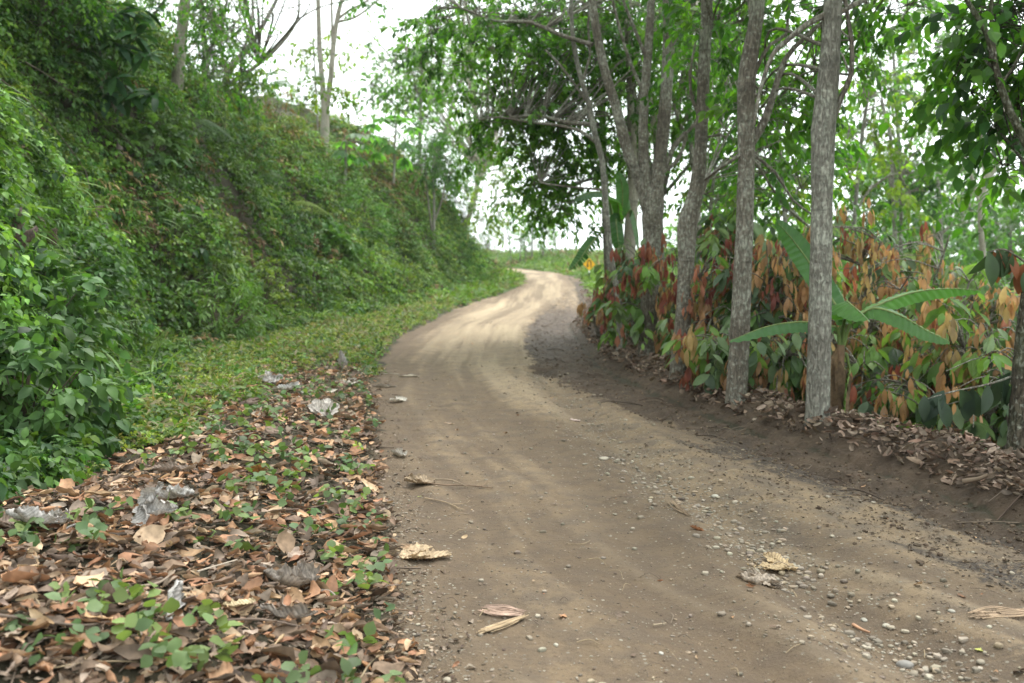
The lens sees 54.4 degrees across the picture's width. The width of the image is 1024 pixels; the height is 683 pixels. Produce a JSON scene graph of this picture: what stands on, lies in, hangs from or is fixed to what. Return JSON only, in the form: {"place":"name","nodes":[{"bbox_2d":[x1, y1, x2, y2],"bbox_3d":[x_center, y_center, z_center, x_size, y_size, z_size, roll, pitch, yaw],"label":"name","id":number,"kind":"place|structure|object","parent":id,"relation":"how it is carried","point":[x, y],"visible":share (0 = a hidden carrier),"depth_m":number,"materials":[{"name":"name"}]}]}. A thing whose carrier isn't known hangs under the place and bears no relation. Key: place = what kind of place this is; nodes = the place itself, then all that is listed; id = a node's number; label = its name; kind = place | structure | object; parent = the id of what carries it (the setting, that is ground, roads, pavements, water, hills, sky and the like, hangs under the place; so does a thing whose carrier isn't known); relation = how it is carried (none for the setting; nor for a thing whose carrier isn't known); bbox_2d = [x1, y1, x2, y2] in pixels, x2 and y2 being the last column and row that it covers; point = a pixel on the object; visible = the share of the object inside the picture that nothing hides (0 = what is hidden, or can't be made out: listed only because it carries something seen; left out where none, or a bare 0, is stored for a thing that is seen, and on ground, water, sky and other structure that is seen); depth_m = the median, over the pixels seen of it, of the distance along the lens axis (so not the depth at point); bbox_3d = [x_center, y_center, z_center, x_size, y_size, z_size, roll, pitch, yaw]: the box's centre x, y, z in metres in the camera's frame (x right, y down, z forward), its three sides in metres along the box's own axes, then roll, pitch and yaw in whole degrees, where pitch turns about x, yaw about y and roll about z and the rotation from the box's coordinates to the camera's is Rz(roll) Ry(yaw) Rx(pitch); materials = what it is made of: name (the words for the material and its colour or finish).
{"place":"outdoors","nodes":[
{"label":"outdoors","id":0,"kind":"place"},
{"bbox_2d":[0,1,1023,682],"bbox_3d":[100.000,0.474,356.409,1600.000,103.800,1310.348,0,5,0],"label":"ground","id":1,"kind":"structure","parent":0,"point":[500,317],"depth_m":5.72,"materials":[{"name":"brown soil"}]},
{"bbox_2d":[0,0,127,103],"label":"shrub","id":2,"kind":"object","parent":1,"relation":"on","point":[84,29],"visible":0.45,"depth_m":15.63,"materials":[{"name":"green plant"}]},
{"bbox_2d":[0,239,131,388],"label":"shrub","id":3,"kind":"object","parent":1,"relation":"on","point":[48,266],"visible":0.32,"depth_m":8.62,"materials":[{"name":"green plant"}]},
{"bbox_2d":[0,299,132,457],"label":"shrub","id":4,"kind":"object","parent":1,"relation":"on","point":[59,410],"visible":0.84,"depth_m":6.64,"materials":[{"name":"green plant"}]},
{"bbox_2d":[0,0,139,84],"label":"crest tree","id":5,"kind":"object","parent":1,"relation":"on","point":[44,17],"visible":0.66,"depth_m":15.14,"materials":[{"name":"green plant"}]},
{"bbox_2d":[30,226,134,317],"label":"shrub","id":6,"kind":"object","parent":1,"relation":"on","point":[103,271],"visible":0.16,"depth_m":11.66,"materials":[{"name":"green plant"}]},
{"bbox_2d":[69,0,174,124],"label":"leaved shrub","id":7,"kind":"object","parent":1,"relation":"on","point":[114,84],"visible":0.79,"depth_m":16.33,"materials":[{"name":"green plant"}]},
{"bbox_2d":[0,104,301,500],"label":"broadleaf undergrowth","id":8,"kind":"object","parent":1,"relation":"on","point":[10,458],"visible":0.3,"depth_m":11.22,"materials":[{"name":"green plant"}]},
{"bbox_2d":[113,107,194,189],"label":"shrub","id":9,"kind":"object","parent":1,"relation":"on","point":[166,155],"visible":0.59,"depth_m":17.50,"materials":[{"name":"green plant"}]},
{"bbox_2d":[171,0,190,108],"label":"tree trunk","id":10,"kind":"object","parent":1,"relation":"on","point":[177,71],"visible":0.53,"depth_m":21.46,"materials":[{"name":"grey plant"}]},
{"bbox_2d":[150,196,254,283],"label":"shrub","id":11,"kind":"object","parent":1,"relation":"on","point":[227,231],"visible":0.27,"depth_m":17.46,"materials":[{"name":"green plant"}]},
{"bbox_2d":[0,355,405,682],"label":"creeping plants","id":12,"kind":"object","parent":1,"relation":"on","point":[141,622],"visible":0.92,"depth_m":4.30,"materials":[{"name":"green plant"}]},
{"bbox_2d":[0,372,420,682],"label":"litter twigs","id":13,"kind":"object","parent":1,"relation":"on","point":[150,637],"visible":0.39,"depth_m":4.11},
{"bbox_2d":[0,353,425,682],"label":"leaf litter","id":14,"kind":"object","parent":1,"relation":"on","point":[28,573],"visible":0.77,"depth_m":4.16,"materials":[{"name":"brown plant"}]},
{"bbox_2d":[5,505,75,532],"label":"withered leaf","id":15,"kind":"object","parent":14,"relation":"on","point":[23,513],"visible":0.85,"depth_m":4.41,"materials":[{"name":"grey plant"}]},
{"bbox_2d":[131,482,178,525],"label":"withered leaf","id":16,"kind":"object","parent":14,"relation":"on","point":[149,502],"visible":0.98,"depth_m":4.50,"materials":[{"name":"grey plant"}]},
{"bbox_2d":[263,559,337,598],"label":"withered leaf","id":17,"kind":"object","parent":14,"relation":"on","point":[295,576],"visible":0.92,"depth_m":4.29,"materials":[{"name":"grey plant"}]},
{"bbox_2d":[159,0,272,107],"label":"crest tree","id":18,"kind":"object","parent":1,"relation":"on","point":[211,31],"visible":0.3,"depth_m":25.92,"materials":[{"name":"green plant"}]},
{"bbox_2d":[164,272,285,342],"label":"shrub","id":19,"kind":"object","parent":1,"relation":"on","point":[215,308],"visible":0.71,"depth_m":15.54,"materials":[{"name":"green plant"}]},
{"bbox_2d":[192,45,290,128],"bbox_3d":[-7.156,-6.586,26.277,2.434,2.437,4.439,0,5,0],"label":"crest tree","id":20,"kind":"object","parent":1,"relation":"on","point":[245,80],"visible":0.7,"depth_m":26.18,"materials":[{"name":"green plant"}]},
{"bbox_2d":[31,0,455,205],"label":"crest growth","id":21,"kind":"object","parent":1,"relation":"on","point":[332,139],"visible":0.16,"depth_m":27.48,"materials":[{"name":"green plant"}]},
{"bbox_2d":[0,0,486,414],"bbox_3d":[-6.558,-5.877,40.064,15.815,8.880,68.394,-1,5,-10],"label":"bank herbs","id":22,"kind":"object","parent":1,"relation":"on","point":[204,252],"visible":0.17,"depth_m":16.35,"materials":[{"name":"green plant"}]},
{"bbox_2d":[211,111,276,182],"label":"shrub","id":23,"kind":"object","parent":1,"relation":"on","point":[245,123],"visible":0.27,"depth_m":24.33,"materials":[{"name":"green plant"}]},
{"bbox_2d":[1,4,493,435],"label":"bank ferns","id":24,"kind":"object","parent":1,"relation":"on","point":[59,249],"visible":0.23,"depth_m":13.48,"materials":[{"name":"green plant"}]},
{"bbox_2d":[0,0,500,343],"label":"light undergrowth","id":25,"kind":"object","parent":1,"relation":"on","point":[173,241],"visible":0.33,"depth_m":26.62,"materials":[{"name":"green plant"}]},
{"bbox_2d":[0,0,500,389],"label":"bank grass","id":26,"kind":"structure","parent":1,"relation":"on","point":[37,223],"depth_m":15.50,"materials":[{"name":"green plant"}]},
{"bbox_2d":[0,0,502,504],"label":"undergrowth","id":27,"kind":"object","parent":1,"relation":"on","point":[114,232],"visible":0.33,"depth_m":15.77,"materials":[{"name":"green plant"}]},
{"bbox_2d":[156,0,349,118],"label":"tree","id":28,"kind":"object","parent":1,"relation":"on","point":[254,44],"visible":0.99,"depth_m":19.98,"materials":[{"name":"green plant"}]},
{"bbox_2d":[218,124,288,195],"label":"shrub","id":29,"kind":"object","parent":1,"relation":"on","point":[260,157],"visible":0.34,"depth_m":23.97,"materials":[{"name":"green plant"}]},
{"bbox_2d":[227,253,312,325],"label":"shrub","id":30,"kind":"object","parent":1,"relation":"on","point":[268,271],"visible":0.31,"depth_m":19.23,"materials":[{"name":"green plant"}]},
{"bbox_2d":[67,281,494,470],"bbox_3d":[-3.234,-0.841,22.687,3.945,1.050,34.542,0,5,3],"label":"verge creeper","id":31,"kind":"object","parent":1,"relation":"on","point":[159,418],"visible":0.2,"depth_m":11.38,"materials":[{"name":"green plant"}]},
{"bbox_2d":[254,198,318,259],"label":"shrub","id":32,"kind":"object","parent":1,"relation":"on","point":[297,249],"visible":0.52,"depth_m":23.04,"materials":[{"name":"green plant"}]},
{"bbox_2d":[80,80,504,342],"bbox_3d":[-9.243,-6.252,46.562,23.286,9.446,65.571,-2,5,-19],"label":"dry fern thicket","id":33,"kind":"object","parent":1,"relation":"on","point":[130,173],"visible":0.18,"depth_m":20.49,"materials":[{"name":"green plant"}]},
{"bbox_2d":[62,267,525,481],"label":"verge weeds","id":34,"kind":"object","parent":1,"relation":"on","point":[231,357],"visible":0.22,"depth_m":12.69,"materials":[{"name":"green plant"}]},
{"bbox_2d":[264,28,372,137],"bbox_3d":[-6.630,-8.537,33.706,3.701,4.052,2.928,0,5,0],"label":"tree","id":35,"kind":"object","parent":1,"relation":"on","point":[313,52],"visible":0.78,"depth_m":33.45,"materials":[{"name":"green plant"}]},
{"bbox_2d":[154,294,497,440],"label":"verge litter","id":36,"kind":"object","parent":1,"relation":"on","point":[301,405],"visible":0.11,"depth_m":10.13,"materials":[{"name":"brown plant"}]},
{"bbox_2d":[291,155,364,217],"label":"shrub","id":37,"kind":"object","parent":1,"relation":"on","point":[344,192],"visible":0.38,"depth_m":28.62,"materials":[{"name":"green plant"}]},
{"bbox_2d":[304,215,366,278],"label":"shrub","id":38,"kind":"object","parent":1,"relation":"on","point":[339,235],"visible":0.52,"depth_m":25.70,"materials":[{"name":"green plant"}]},
{"bbox_2d":[295,0,387,172],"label":"tree","id":39,"kind":"object","parent":1,"relation":"on","point":[325,93],"visible":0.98,"depth_m":31.95,"materials":[{"name":"green plant"}]},
{"bbox_2d":[330,133,382,183],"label":"lobed leaf plant","id":40,"kind":"object","parent":1,"relation":"on","point":[345,156],"visible":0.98,"depth_m":30.65,"materials":[{"name":"green plant"}]},
{"bbox_2d":[331,176,400,250],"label":"shrub","id":41,"kind":"object","parent":1,"relation":"on","point":[357,203],"visible":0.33,"depth_m":29.99,"materials":[{"name":"green plant"}]},
{"bbox_2d":[360,115,425,183],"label":"lobed leaf plant","id":42,"kind":"object","parent":1,"relation":"on","point":[403,163],"visible":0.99,"depth_m":35.61,"materials":[{"name":"green plant"}]},
{"bbox_2d":[296,371,494,682],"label":"edge scraps","id":43,"kind":"object","parent":1,"relation":"on","point":[454,617],"visible":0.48,"depth_m":4.44,"materials":[{"name":"brown plant"}]},
{"bbox_2d":[339,0,479,161],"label":"tree","id":44,"kind":"object","parent":1,"relation":"on","point":[387,107],"visible":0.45,"depth_m":55.15,"materials":[{"name":"green plant"}]},
{"bbox_2d":[339,492,493,682],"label":"edge gravel","id":45,"kind":"structure","parent":1,"relation":"on","point":[418,634],"depth_m":4.14,"materials":[{"name":"gravel"}]},
{"bbox_2d":[395,117,488,257],"bbox_3d":[-2.756,-5.967,39.810,3.839,5.812,5.068,0,5,0],"label":"young tree","id":46,"kind":"object","parent":1,"relation":"on","point":[434,170],"visible":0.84,"depth_m":39.28,"materials":[{"name":"green plant"}]},
{"bbox_2d":[393,0,530,219],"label":"tree","id":47,"kind":"object","parent":1,"relation":"on","point":[456,191],"visible":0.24,"depth_m":49.46,"materials":[{"name":"green plant"}]},
{"bbox_2d":[365,0,585,248],"bbox_3d":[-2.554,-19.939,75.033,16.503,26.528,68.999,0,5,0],"label":"tree","id":48,"kind":"object","parent":1,"relation":"on","point":[486,166],"visible":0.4,"depth_m":46.21,"materials":[{"name":"green plant"}]},
{"bbox_2d":[434,0,636,351],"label":"shade tree","id":49,"kind":"object","parent":1,"relation":"on","point":[557,187],"visible":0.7,"depth_m":16.57,"materials":[{"name":"green plant"}]},
{"bbox_2d":[438,0,650,329],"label":"shade tree","id":50,"kind":"object","parent":1,"relation":"on","point":[576,238],"visible":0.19,"depth_m":19.85,"materials":[{"name":"green plant"}]},
{"bbox_2d":[378,0,733,357],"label":"shade tree","id":51,"kind":"object","parent":1,"relation":"on","point":[648,183],"visible":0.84,"depth_m":15.37,"materials":[{"name":"green plant"}]},
{"bbox_2d":[569,172,638,294],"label":"banana plant","id":52,"kind":"object","parent":1,"relation":"on","point":[620,209],"visible":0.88,"depth_m":15.04,"materials":[{"name":"green plant"}]},
{"bbox_2d":[591,256,667,350],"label":"cacao bush","id":53,"kind":"object","parent":1,"relation":"on","point":[606,298],"visible":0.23,"depth_m":14.93,"materials":[{"name":"brown plant"}]},
{"bbox_2d":[527,0,777,335],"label":"shade tree","id":54,"kind":"object","parent":1,"relation":"on","point":[634,205],"visible":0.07,"depth_m":16.36,"materials":[{"name":"green plant"}]},
{"bbox_2d":[596,233,725,360],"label":"cacao bush","id":55,"kind":"object","parent":1,"relation":"on","point":[631,282],"visible":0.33,"depth_m":13.44,"materials":[{"name":"brown plant"}]},
{"bbox_2d":[409,246,919,314],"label":"grass","id":56,"kind":"structure","parent":1,"relation":"on","point":[587,279],"depth_m":53.02,"materials":[{"name":"green plant"}]},
{"bbox_2d":[596,1,771,328],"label":"shade tree","id":57,"kind":"object","parent":1,"relation":"on","point":[671,185],"visible":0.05,"depth_m":19.80,"materials":[{"name":"green plant"}]},
{"bbox_2d":[624,0,774,261],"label":"shade tree","id":58,"kind":"object","parent":1,"relation":"on","point":[691,151],"visible":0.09,"depth_m":16.81,"materials":[{"name":"green plant"}]},
{"bbox_2d":[385,367,1019,682],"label":"road straws","id":59,"kind":"object","parent":1,"relation":"on","point":[659,578],"visible":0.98,"depth_m":4.71,"materials":[{"name":"beige plant"}]},
{"bbox_2d":[383,382,1023,682],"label":"grit","id":60,"kind":"object","parent":1,"relation":"on","point":[724,680],"visible":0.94,"depth_m":4.66,"materials":[{"name":"gravel"}]},
{"bbox_2d":[390,317,1018,682],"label":"loose stones","id":61,"kind":"object","parent":1,"relation":"on","point":[591,680],"visible":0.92,"depth_m":4.90,"materials":[{"name":"grey stone"}]},
{"bbox_2d":[390,323,1023,682],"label":"dirt crumbs","id":62,"kind":"object","parent":1,"relation":"on","point":[654,643],"visible":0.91,"depth_m":4.82,"materials":[{"name":"brown soil"}]},
{"bbox_2d":[634,207,791,351],"bbox_3d":[2.536,-0.424,12.455,2.063,2.602,1.674,0,5,0],"label":"cacao bush","id":63,"kind":"object","parent":1,"relation":"on","point":[720,240],"visible":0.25,"depth_m":12.35,"materials":[{"name":"green plant"}]},
{"bbox_2d":[629,0,809,381],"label":"shade tree","id":64,"kind":"object","parent":1,"relation":"on","point":[687,224],"visible":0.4,"depth_m":11.11,"materials":[{"name":"green plant"}]},
{"bbox_2d":[664,56,784,265],"bbox_3d":[4.044,-2.451,19.801,2.133,6.337,5.601,0,5,0],"label":"slope tree","id":65,"kind":"object","parent":1,"relation":"on","point":[712,183],"visible":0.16,"depth_m":19.07,"materials":[{"name":"green plant"}]},
{"bbox_2d":[674,234,808,390],"bbox_3d":[2.599,-0.181,11.079,1.668,2.067,1.993,0,5,0],"label":"cacao bush","id":66,"kind":"object","parent":1,"relation":"on","point":[721,280],"visible":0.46,"depth_m":10.76,"materials":[{"name":"brown plant"}]},
{"bbox_2d":[636,0,869,408],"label":"shade tree","id":67,"kind":"object","parent":1,"relation":"on","point":[756,26],"visible":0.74,"depth_m":9.61,"materials":[{"name":"grey plant"}]},
{"bbox_2d":[505,368,1020,682],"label":"gravel","id":68,"kind":"structure","parent":1,"relation":"on","point":[923,671],"depth_m":4.88,"materials":[{"name":"grey gravel"}]},
{"bbox_2d":[661,328,866,401],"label":"cacao bush","id":69,"kind":"object","parent":1,"relation":"on","point":[785,371],"visible":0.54,"depth_m":9.96,"materials":[{"name":"green plant"}]},
{"bbox_2d":[522,300,1023,604],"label":"soil clods","id":70,"kind":"object","parent":1,"relation":"on","point":[922,562],"visible":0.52,"depth_m":6.95,"materials":[{"name":"brown soil"}]},
{"bbox_2d":[525,322,1023,624],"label":"mud scraps","id":71,"kind":"object","parent":1,"relation":"on","point":[930,553],"visible":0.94,"depth_m":5.97,"materials":[{"name":"brown soil"}]},
{"bbox_2d":[534,316,1023,522],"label":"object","id":72,"kind":"object","parent":1,"relation":"on","point":[1011,504],"visible":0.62,"depth_m":7.63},
{"bbox_2d":[670,224,892,390],"bbox_3d":[2.954,-0.151,11.023,2.374,2.277,2.039,0,5,0],"label":"cacao bush","id":73,"kind":"object","parent":1,"relation":"on","point":[801,305],"visible":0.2,"depth_m":10.63,"materials":[{"name":"brown plant"}]},
{"bbox_2d":[573,289,1023,496],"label":"berm litter","id":74,"kind":"object","parent":1,"relation":"on","point":[966,445],"visible":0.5,"depth_m":7.56,"materials":[{"name":"brown plant"}]},
{"bbox_2d":[714,0,889,242],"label":"slope tree","id":75,"kind":"object","parent":1,"relation":"on","point":[783,213],"visible":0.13,"depth_m":18.20,"materials":[{"name":"green plant"}]},
{"bbox_2d":[763,215,880,336],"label":"cacao bush","id":76,"kind":"object","parent":1,"relation":"on","point":[772,236],"visible":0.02,"depth_m":12.18,"materials":[{"name":"brown plant"}]},
{"bbox_2d":[759,309,920,398],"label":"cacao bush","id":77,"kind":"object","parent":1,"relation":"on","point":[872,354],"visible":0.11,"depth_m":10.34,"materials":[{"name":"green plant"}]},
{"bbox_2d":[697,0,984,424],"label":"shade tree","id":78,"kind":"object","parent":1,"relation":"on","point":[823,101],"visible":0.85,"depth_m":8.43,"materials":[{"name":"grey plant"}]},
{"bbox_2d":[730,219,980,417],"bbox_3d":[3.119,-0.100,8.907,2.084,1.994,1.318,-4,6,-40],"label":"banana plant","id":79,"kind":"object","parent":1,"relation":"on","point":[795,243],"visible":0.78,"depth_m":8.92,"materials":[{"name":"green plant"}]},
{"bbox_2d":[766,0,962,276],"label":"slope tree","id":80,"kind":"object","parent":1,"relation":"on","point":[910,201],"visible":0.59,"depth_m":20.02,"materials":[{"name":"green plant"}]},
{"bbox_2d":[795,328,981,423],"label":"cacao bush","id":81,"kind":"object","parent":1,"relation":"on","point":[933,371],"visible":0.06,"depth_m":10.10,"materials":[{"name":"green plant"}]},
{"bbox_2d":[804,198,1006,372],"bbox_3d":[4.795,-0.020,12.247,2.162,3.502,2.304,4,6,39],"label":"cacao bush","id":82,"kind":"object","parent":1,"relation":"on","point":[886,267],"visible":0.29,"depth_m":12.22,"materials":[{"name":"brown plant"}]},
{"bbox_2d":[804,96,1023,278],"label":"slope tree","id":83,"kind":"object","parent":1,"relation":"on","point":[939,197],"visible":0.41,"depth_m":24.40,"materials":[{"name":"green plant"}]},
{"bbox_2d":[835,0,994,268],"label":"slope tree","id":84,"kind":"object","parent":1,"relation":"on","point":[941,38],"visible":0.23,"depth_m":25.56,"materials":[{"name":"green plant"}]},
{"bbox_2d":[855,192,987,284],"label":"distant tree","id":85,"kind":"object","parent":1,"relation":"on","point":[960,245],"visible":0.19,"depth_m":44.60,"materials":[{"name":"green plant"}]},
{"bbox_2d":[849,364,1011,448],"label":"cacao bush","id":86,"kind":"object","parent":1,"relation":"on","point":[879,395],"visible":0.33,"depth_m":9.22,"materials":[{"name":"green plant"}]},
{"bbox_2d":[850,268,1020,424],"bbox_3d":[4.581,0.361,10.491,2.135,2.267,2.299,0,5,0],"label":"cacao bush","id":87,"kind":"object","parent":1,"relation":"on","point":[892,338],"visible":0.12,"depth_m":10.40,"materials":[{"name":"brown plant"}]},
{"bbox_2d":[857,287,1019,434],"bbox_3d":[4.543,0.482,9.734,2.386,2.108,1.988,0,5,0],"label":"cacao bush","id":88,"kind":"object","parent":1,"relation":"on","point":[933,315],"visible":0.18,"depth_m":9.34,"materials":[{"name":"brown plant"}]},
{"bbox_2d":[865,141,1023,287],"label":"slope tree","id":89,"kind":"object","parent":1,"relation":"on","point":[942,230],"visible":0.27,"depth_m":34.19,"materials":[{"name":"green plant"}]},
{"bbox_2d":[875,0,1023,453],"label":"shade tree","id":90,"kind":"object","parent":1,"relation":"on","point":[991,49],"visible":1,"depth_m":7.73,"materials":[{"name":"green plant"}]},
{"bbox_2d":[967,248,1023,293],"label":"cacao branch","id":91,"kind":"object","parent":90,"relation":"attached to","point":[997,266],"visible":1,"depth_m":7.17,"materials":[{"name":"green plant"}]},
{"bbox_2d":[876,94,1023,257],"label":"slope tree","id":92,"kind":"object","parent":1,"relation":"on","point":[982,244],"visible":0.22,"depth_m":22.93,"materials":[{"name":"green plant"}]},
{"bbox_2d":[893,263,1018,367],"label":"cacao bush","id":93,"kind":"object","parent":1,"relation":"on","point":[988,294],"visible":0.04,"depth_m":11.17,"materials":[{"name":"brown plant"}]},
{"bbox_2d":[928,312,1015,448],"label":"cacao bush","id":94,"kind":"object","parent":1,"relation":"on","point":[979,361],"visible":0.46,"depth_m":8.76,"materials":[{"name":"green plant"}]},
{"bbox_2d":[943,196,1023,286],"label":"distant tree","id":95,"kind":"object","parent":1,"relation":"on","point":[965,259],"visible":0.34,"depth_m":43.85,"materials":[{"name":"green plant"}]},
{"bbox_2d":[122,0,1023,257],"label":"sky","id":96,"kind":"structure","parent":0,"point":[302,33],"materials":[{"name":"white"}]},
{"bbox_2d":[916,372,1011,429],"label":"cacao branch","id":97,"kind":"object","parent":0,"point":[971,402],"visible":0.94,"depth_m":7.29,"materials":[{"name":"green plant"}]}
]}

